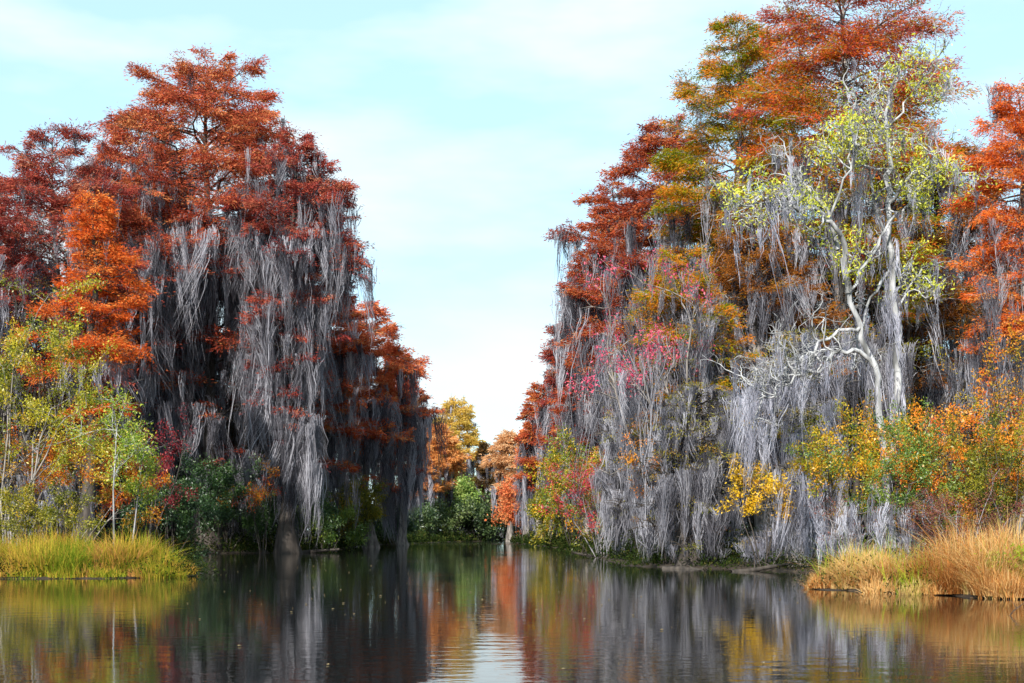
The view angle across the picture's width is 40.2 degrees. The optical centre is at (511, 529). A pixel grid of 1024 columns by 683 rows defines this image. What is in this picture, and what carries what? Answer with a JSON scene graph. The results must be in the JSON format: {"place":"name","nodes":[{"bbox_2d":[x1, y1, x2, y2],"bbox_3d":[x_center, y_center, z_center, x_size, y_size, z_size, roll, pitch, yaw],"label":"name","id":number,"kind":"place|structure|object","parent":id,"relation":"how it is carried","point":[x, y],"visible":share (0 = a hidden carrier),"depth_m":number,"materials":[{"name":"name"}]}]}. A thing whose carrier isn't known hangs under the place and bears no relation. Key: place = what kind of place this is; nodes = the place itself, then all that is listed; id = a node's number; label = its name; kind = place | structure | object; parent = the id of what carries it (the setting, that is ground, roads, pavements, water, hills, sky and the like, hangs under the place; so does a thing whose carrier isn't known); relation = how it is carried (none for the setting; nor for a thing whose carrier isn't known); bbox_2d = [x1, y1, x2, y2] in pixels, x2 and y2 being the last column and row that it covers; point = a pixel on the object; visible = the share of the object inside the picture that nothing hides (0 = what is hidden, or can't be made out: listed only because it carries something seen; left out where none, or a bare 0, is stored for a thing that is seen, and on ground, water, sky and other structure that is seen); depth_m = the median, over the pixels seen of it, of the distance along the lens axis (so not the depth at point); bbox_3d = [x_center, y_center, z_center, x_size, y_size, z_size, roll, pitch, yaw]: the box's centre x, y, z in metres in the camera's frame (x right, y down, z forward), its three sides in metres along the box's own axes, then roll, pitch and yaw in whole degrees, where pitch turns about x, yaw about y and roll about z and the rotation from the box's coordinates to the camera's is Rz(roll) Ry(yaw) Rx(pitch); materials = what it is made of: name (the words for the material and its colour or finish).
{"place":"outdoors","nodes":[
{"label":"outdoors","id":0,"kind":"place"},
{"bbox_2d":[0,519,212,578],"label":"marsh grass","id":1,"kind":"structure","parent":0,"point":[62,554],"depth_m":36.82,"materials":[{"name":"green plant"}]},
{"bbox_2d":[0,541,1023,682],"bbox_3d":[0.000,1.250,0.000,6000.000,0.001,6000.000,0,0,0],"label":"water","id":2,"kind":"structure","parent":0,"point":[722,626],"depth_m":18.32,"materials":[{"name":"black liquid"}]},
{"bbox_2d":[115,443,223,557],"bbox_3d":[-15.312,-1.028,62.135,4.665,5.534,5.236,0,0,-20],"label":"shrub","id":3,"kind":"object","parent":2,"relation":"on","point":[191,504],"visible":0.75,"depth_m":61.72,"materials":[{"name":"green plant"}]},
{"bbox_2d":[173,453,298,551],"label":"shrub","id":4,"kind":"object","parent":2,"relation":"on","point":[223,481],"visible":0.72,"depth_m":74.72,"materials":[{"name":"green plant"}]},
{"bbox_2d":[216,456,281,553],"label":"shrub","id":5,"kind":"object","parent":2,"relation":"on","point":[256,496],"visible":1,"depth_m":72.92,"materials":[{"name":"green plant"}]},
{"bbox_2d":[228,484,346,545],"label":"shrub","id":6,"kind":"object","parent":2,"relation":"on","point":[328,509],"visible":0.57,"depth_m":76.25,"materials":[{"name":"green plant"}]},
{"bbox_2d":[302,541,339,552],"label":"fallen log","id":7,"kind":"object","parent":2,"relation":"in","point":[319,550],"visible":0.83,"depth_m":76.34,"materials":[{"name":"grey wood"}]},
{"bbox_2d":[448,491,506,539],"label":"shrub","id":8,"kind":"object","parent":2,"relation":"on","point":[481,515],"visible":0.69,"depth_m":155.01,"materials":[{"name":"green plant"}]},
{"bbox_2d":[534,447,610,557],"bbox_3d":[3.981,-1.209,63.041,6.069,4.966,6.637,0,0,0],"label":"shrub","id":9,"kind":"object","parent":2,"relation":"on","point":[583,489],"visible":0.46,"depth_m":62.31,"materials":[{"name":"red plant"}]},
{"bbox_2d":[574,544,609,556],"bbox_3d":[4.131,0.999,63.787,2.590,0.821,0.854,0,0,24],"label":"fallen log","id":10,"kind":"object","parent":2,"relation":"in","point":[581,553],"visible":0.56,"depth_m":63.81,"materials":[{"name":"grey wood"}]},
{"bbox_2d":[616,420,701,563],"bbox_3d":[5.240,-1.378,48.035,3.404,5.223,2.988,0,0,0],"label":"shrub","id":11,"kind":"object","parent":2,"relation":"on","point":[631,462],"visible":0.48,"depth_m":47.86,"materials":[{"name":"grey plant"}]},
{"bbox_2d":[662,560,706,569],"bbox_3d":[5.582,1.178,44.689,1.810,0.418,0.474,0,0,32],"label":"fallen log","id":12,"kind":"object","parent":2,"relation":"in","point":[676,567],"visible":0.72,"depth_m":44.91,"materials":[{"name":"grey wood"}]},
{"bbox_2d":[730,559,793,571],"bbox_3d":[7.585,1.133,42.603,2.217,0.530,0.342,0,0,-23],"label":"fallen log","id":13,"kind":"object","parent":2,"relation":"in","point":[768,566],"visible":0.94,"depth_m":42.50,"materials":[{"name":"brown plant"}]},
{"bbox_2d":[713,453,834,566],"bbox_3d":[8.342,-0.627,44.618,3.236,3.780,3.118,0,0,-35],"label":"shrub","id":14,"kind":"object","parent":2,"relation":"on","point":[749,508],"visible":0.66,"depth_m":44.42,"materials":[{"name":"yellow plant"}]},
{"bbox_2d":[777,389,950,555],"bbox_3d":[9.620,-1.349,38.574,4.131,5.274,4.505,0,0,0],"label":"shrub","id":15,"kind":"object","parent":2,"relation":"on","point":[815,467],"visible":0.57,"depth_m":38.07,"materials":[{"name":"yellow plant"}]},
{"bbox_2d":[804,475,933,566],"bbox_3d":[8.554,-0.055,33.138,2.919,2.626,4.021,0,0,20],"label":"shrub","id":16,"kind":"object","parent":2,"relation":"on","point":[850,524],"visible":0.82,"depth_m":32.72,"materials":[{"name":"grey plant"}]},
{"bbox_2d":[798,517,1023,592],"bbox_3d":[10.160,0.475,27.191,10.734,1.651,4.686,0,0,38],"label":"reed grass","id":17,"kind":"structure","parent":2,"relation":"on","point":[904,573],"depth_m":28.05,"materials":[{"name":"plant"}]},
{"bbox_2d":[0,0,1023,529],"label":"sky","id":18,"kind":"structure","parent":0,"point":[467,131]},
{"bbox_2d":[1,530,1023,598],"bbox_3d":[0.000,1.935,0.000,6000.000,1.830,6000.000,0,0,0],"label":"ground","id":19,"kind":"structure","parent":0,"point":[750,566],"depth_m":45.51,"materials":[{"name":"brown soil"}]},
{"bbox_2d":[0,171,52,492],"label":"cypress tree","id":20,"kind":"object","parent":19,"relation":"on","point":[17,271],"visible":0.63,"depth_m":65.54,"materials":[{"name":"red plant"}]},
{"bbox_2d":[0,438,105,539],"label":"shrub","id":21,"kind":"object","parent":19,"relation":"on","point":[43,493],"visible":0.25,"depth_m":52.52,"materials":[{"name":"green plant"}]},
{"bbox_2d":[0,479,106,547],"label":"shrub","id":22,"kind":"object","parent":19,"relation":"on","point":[44,514],"visible":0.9,"depth_m":39.99,"materials":[{"name":"green plant"}]},
{"bbox_2d":[0,270,129,547],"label":"tree","id":23,"kind":"object","parent":19,"relation":"on","point":[39,411],"visible":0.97,"depth_m":42.78,"materials":[{"name":"green plant"}]},
{"bbox_2d":[3,189,157,545],"bbox_3d":[-18.248,-6.735,61.045,6.285,16.641,6.575,0,0,0],"label":"cypress tree","id":24,"kind":"object","parent":19,"relation":"on","point":[113,253],"visible":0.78,"depth_m":60.11,"materials":[{"name":"orange plant"}]},
{"bbox_2d":[0,414,172,544],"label":"shrub","id":25,"kind":"object","parent":19,"relation":"on","point":[104,492],"visible":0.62,"depth_m":45.77,"materials":[{"name":"yellow plant"}]},
{"bbox_2d":[0,118,178,535],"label":"cypress tree","id":26,"kind":"object","parent":19,"relation":"on","point":[35,186],"visible":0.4,"depth_m":70.67,"materials":[{"name":"red plant"}]},
{"bbox_2d":[41,384,161,542],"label":"sapling","id":27,"kind":"object","parent":19,"relation":"on","point":[131,446],"visible":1,"depth_m":40.42,"materials":[{"name":"green plant"}]},
{"bbox_2d":[50,105,220,541],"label":"cypress tree","id":28,"kind":"object","parent":19,"relation":"on","point":[123,138],"visible":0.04,"depth_m":81.84,"materials":[{"name":"red plant"}]},
{"bbox_2d":[119,429,165,539],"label":"sapling","id":29,"kind":"object","parent":19,"relation":"on","point":[134,488],"visible":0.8,"depth_m":42.06,"materials":[{"name":"green plant"}]},
{"bbox_2d":[123,402,203,540],"bbox_3d":[-14.459,-2.203,58.459,3.544,6.960,4.934,0,0,0],"label":"shrub","id":30,"kind":"object","parent":19,"relation":"on","point":[167,467],"visible":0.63,"depth_m":58.25,"materials":[{"name":"red plant"}]},
{"bbox_2d":[0,274,361,546],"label":"woods","id":31,"kind":"object","parent":19,"relation":"on","point":[232,434],"visible":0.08,"depth_m":69.16,"materials":[{"name":"green plant"}]},
{"bbox_2d":[82,43,352,549],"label":"cypress tree","id":32,"kind":"object","parent":19,"relation":"on","point":[184,273],"visible":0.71,"depth_m":76.19,"materials":[{"name":"red plant"}]},
{"bbox_2d":[216,123,379,553],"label":"cypress tree","id":33,"kind":"object","parent":19,"relation":"on","point":[323,240],"visible":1,"depth_m":73.72,"materials":[{"name":"grey plant"}]},
{"bbox_2d":[270,268,388,547],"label":"cypress tree","id":34,"kind":"object","parent":19,"relation":"on","point":[354,351],"visible":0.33,"depth_m":89.05,"materials":[{"name":"grey plant"}]},
{"bbox_2d":[296,498,378,549],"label":"shrub","id":35,"kind":"object","parent":19,"relation":"on","point":[352,536],"visible":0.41,"depth_m":85.72,"materials":[{"name":"green plant"}]},
{"bbox_2d":[298,472,390,548],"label":"shrub","id":36,"kind":"object","parent":19,"relation":"on","point":[372,511],"visible":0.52,"depth_m":92.46,"materials":[{"name":"green plant"}]},
{"bbox_2d":[301,300,453,547],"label":"cypress tree","id":37,"kind":"object","parent":19,"relation":"on","point":[387,405],"visible":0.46,"depth_m":98.39,"materials":[{"name":"red plant"}]},
{"bbox_2d":[360,503,422,544],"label":"shrub","id":38,"kind":"object","parent":19,"relation":"on","point":[411,528],"visible":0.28,"depth_m":117.26,"materials":[{"name":"green plant"}]},
{"bbox_2d":[374,352,436,545],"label":"cypress tree","id":39,"kind":"object","parent":19,"relation":"on","point":[402,541],"visible":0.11,"depth_m":112.38,"materials":[{"name":"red plant"}]},
{"bbox_2d":[408,498,440,535],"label":"shrub","id":40,"kind":"object","parent":19,"relation":"on","point":[429,520],"visible":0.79,"depth_m":144.78,"materials":[{"name":"green plant"}]},
{"bbox_2d":[408,443,443,511],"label":"cypress tree","id":41,"kind":"object","parent":19,"relation":"on","point":[431,487],"visible":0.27,"depth_m":149.09,"materials":[{"name":"orange plant"}]},
{"bbox_2d":[416,497,475,533],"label":"shrub","id":42,"kind":"object","parent":19,"relation":"on","point":[450,522],"visible":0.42,"depth_m":153.07,"materials":[{"name":"green plant"}]},
{"bbox_2d":[425,423,474,533],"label":"cypress tree","id":43,"kind":"object","parent":19,"relation":"on","point":[453,457],"visible":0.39,"depth_m":157.29,"materials":[{"name":"orange plant"}]},
{"bbox_2d":[343,470,578,537],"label":"woods","id":44,"kind":"object","parent":19,"relation":"on","point":[505,531],"depth_m":178.98,"materials":[{"name":"green plant"}]},
{"bbox_2d":[433,393,489,533],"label":"cypress tree","id":45,"kind":"object","parent":19,"relation":"on","point":[462,415],"visible":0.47,"depth_m":166.47,"materials":[{"name":"yellow plant"}]},
{"bbox_2d":[442,471,482,535],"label":"shrub","id":46,"kind":"object","parent":19,"relation":"on","point":[464,486],"visible":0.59,"depth_m":156.80,"materials":[{"name":"green plant"}]},
{"bbox_2d":[472,441,497,535],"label":"cypress tree","id":47,"kind":"object","parent":19,"relation":"on","point":[483,478],"visible":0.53,"depth_m":159.25,"materials":[{"name":"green plant"}]},
{"bbox_2d":[473,482,517,540],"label":"shrub","id":48,"kind":"object","parent":19,"relation":"on","point":[499,524],"visible":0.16,"depth_m":156.08,"materials":[{"name":"green plant"}]},
{"bbox_2d":[480,427,518,541],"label":"cypress tree","id":49,"kind":"object","parent":19,"relation":"on","point":[502,463],"visible":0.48,"depth_m":150.67,"materials":[{"name":"orange plant"}]},
{"bbox_2d":[484,472,522,542],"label":"cypress tree","id":50,"kind":"object","parent":19,"relation":"on","point":[507,513],"visible":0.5,"depth_m":137.27,"materials":[{"name":"orange plant"}]},
{"bbox_2d":[0,487,1017,593],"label":"undergrowth","id":51,"kind":"object","parent":19,"relation":"on","point":[560,542],"visible":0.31,"depth_m":60.37,"materials":[{"name":"green plant"}]},
{"bbox_2d":[506,424,545,535],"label":"cypress tree","id":52,"kind":"object","parent":19,"relation":"on","point":[525,527],"visible":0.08,"depth_m":135.73,"materials":[{"name":"grey plant"}]},
{"bbox_2d":[507,380,559,537],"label":"cypress tree","id":53,"kind":"object","parent":19,"relation":"on","point":[528,452],"visible":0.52,"depth_m":121.13,"materials":[{"name":"grey plant"}]},
{"bbox_2d":[531,338,569,537],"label":"cypress tree","id":54,"kind":"object","parent":19,"relation":"on","point":[551,431],"visible":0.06,"depth_m":108.40,"materials":[{"name":"grey plant"}]},
{"bbox_2d":[523,484,581,546],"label":"shrub","id":55,"kind":"object","parent":19,"relation":"on","point":[542,525],"visible":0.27,"depth_m":103.36,"materials":[{"name":"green plant"}]},
{"bbox_2d":[517,423,604,550],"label":"shrub","id":56,"kind":"object","parent":19,"relation":"on","point":[554,481],"visible":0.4,"depth_m":80.38,"materials":[{"name":"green plant"}]},
{"bbox_2d":[531,271,622,540],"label":"cypress tree","id":57,"kind":"object","parent":19,"relation":"on","point":[549,378],"visible":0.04,"depth_m":96.40,"materials":[{"name":"grey plant"}]},
{"bbox_2d":[541,171,659,540],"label":"cypress tree","id":58,"kind":"object","parent":19,"relation":"on","point":[571,293],"visible":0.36,"depth_m":85.89,"materials":[{"name":"grey plant"}]},
{"bbox_2d":[584,403,668,559],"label":"cypress tree","id":59,"kind":"object","parent":19,"relation":"on","point":[615,517],"visible":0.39,"depth_m":56.61,"materials":[{"name":"grey plant"}]},
{"bbox_2d":[561,233,723,561],"bbox_3d":[4.753,-4.370,48.856,5.504,11.235,8.876,0,0,13],"label":"maple tree","id":60,"kind":"object","parent":19,"relation":"on","point":[632,374],"visible":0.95,"depth_m":47.67,"materials":[{"name":"grey plant"}]},
{"bbox_2d":[572,113,731,476],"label":"cypress tree","id":61,"kind":"object","parent":19,"relation":"on","point":[631,256],"visible":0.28,"depth_m":75.74,"materials":[{"name":"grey plant"}]},
{"bbox_2d":[624,365,740,565],"bbox_3d":[5.791,-2.060,47.140,4.039,6.943,4.280,0,0,-16],"label":"cypress tree","id":62,"kind":"object","parent":19,"relation":"on","point":[697,476],"visible":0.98,"depth_m":46.28,"materials":[{"name":"grey plant"}]},
{"bbox_2d":[598,240,783,559],"bbox_3d":[6.446,-4.557,51.359,6.675,11.950,7.241,0,0,0],"label":"cypress tree","id":63,"kind":"object","parent":19,"relation":"on","point":[673,309],"visible":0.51,"depth_m":50.25,"materials":[{"name":"grey plant"}]},
{"bbox_2d":[640,11,854,553],"bbox_3d":[10.550,-10.547,62.058,10.218,24.263,10.017,0,0,0],"label":"cypress tree","id":64,"kind":"object","parent":19,"relation":"on","point":[738,66],"visible":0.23,"depth_m":61.15,"materials":[{"name":"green plant"}]},
{"bbox_2d":[700,188,859,556],"bbox_3d":[9.876,-6.085,54.804,7.040,14.893,6.721,0,0,0],"label":"cypress tree","id":65,"kind":"object","parent":19,"relation":"on","point":[761,296],"visible":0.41,"depth_m":54.33,"materials":[{"name":"grey plant"}]},
{"bbox_2d":[719,319,861,566],"bbox_3d":[8.949,-2.688,44.895,5.231,8.142,4.501,0,0,-31],"label":"cypress tree","id":66,"kind":"object","parent":19,"relation":"on","point":[802,541],"visible":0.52,"depth_m":44.18,"materials":[{"name":"grey plant"}]},
{"bbox_2d":[572,220,1019,554],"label":"woods","id":67,"kind":"object","parent":19,"relation":"on","point":[894,484],"visible":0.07,"depth_m":57.98,"materials":[{"name":"orange plant"}]},
{"bbox_2d":[710,0,981,555],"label":"cypress tree","id":68,"kind":"object","parent":19,"relation":"on","point":[847,46],"visible":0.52,"depth_m":55.35,"materials":[{"name":"orange plant"}]},
{"bbox_2d":[691,0,1000,547],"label":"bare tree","id":69,"kind":"object","parent":19,"relation":"on","point":[852,137],"visible":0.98,"depth_m":37.24,"materials":[{"name":"white plant"}]},
{"bbox_2d":[797,396,1000,560],"bbox_3d":[9.761,-1.025,33.839,4.734,4.453,3.655,0,0,-44],"label":"shrub","id":70,"kind":"object","parent":19,"relation":"on","point":[912,444],"visible":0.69,"depth_m":33.30,"materials":[{"name":"green plant"}]},
{"bbox_2d":[852,129,1018,552],"bbox_3d":[19.451,-8.405,63.881,9.331,19.796,7.714,0,0,0],"label":"cypress tree","id":71,"kind":"object","parent":19,"relation":"on","point":[960,240],"visible":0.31,"depth_m":62.35,"materials":[{"name":"orange plant"}]},
{"bbox_2d":[856,369,1023,544],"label":"shrub","id":72,"kind":"object","parent":19,"relation":"on","point":[939,478],"visible":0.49,"depth_m":34.16,"materials":[{"name":"orange plant"}]},
{"bbox_2d":[885,463,1023,548],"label":"shrub","id":73,"kind":"object","parent":19,"relation":"on","point":[940,514],"visible":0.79,"depth_m":31.09,"materials":[{"name":"brown plant"}]},
{"bbox_2d":[897,312,1023,542],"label":"shrub","id":74,"kind":"object","parent":19,"relation":"on","point":[993,395],"visible":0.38,"depth_m":37.90,"materials":[{"name":"orange plant"}]},
{"bbox_2d":[909,389,1023,538],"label":"shrub","id":75,"kind":"object","parent":19,"relation":"on","point":[1009,460],"visible":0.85,"depth_m":32.63,"materials":[{"name":"orange plant"}]},
{"bbox_2d":[933,73,1023,542],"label":"cypress tree","id":76,"kind":"object","parent":19,"relation":"on","point":[1003,251],"visible":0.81,"depth_m":48.18,"materials":[{"name":"orange plant"}]},
{"bbox_2d":[974,542,1023,575],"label":"marsh plant","id":77,"kind":"object","parent":19,"relation":"on","point":[1019,547],"visible":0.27,"depth_m":26.28,"materials":[{"name":"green plant"}]},
{"bbox_2d":[788,537,923,589],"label":"marsh grass","id":78,"kind":"structure","parent":0,"point":[862,568],"depth_m":29.07,"materials":[{"name":"beige plant"}]},
{"bbox_2d":[814,504,1023,599],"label":"marsh grass","id":79,"kind":"structure","parent":0,"point":[973,580],"depth_m":26.72,"materials":[{"name":"beige plant"}]}
]}

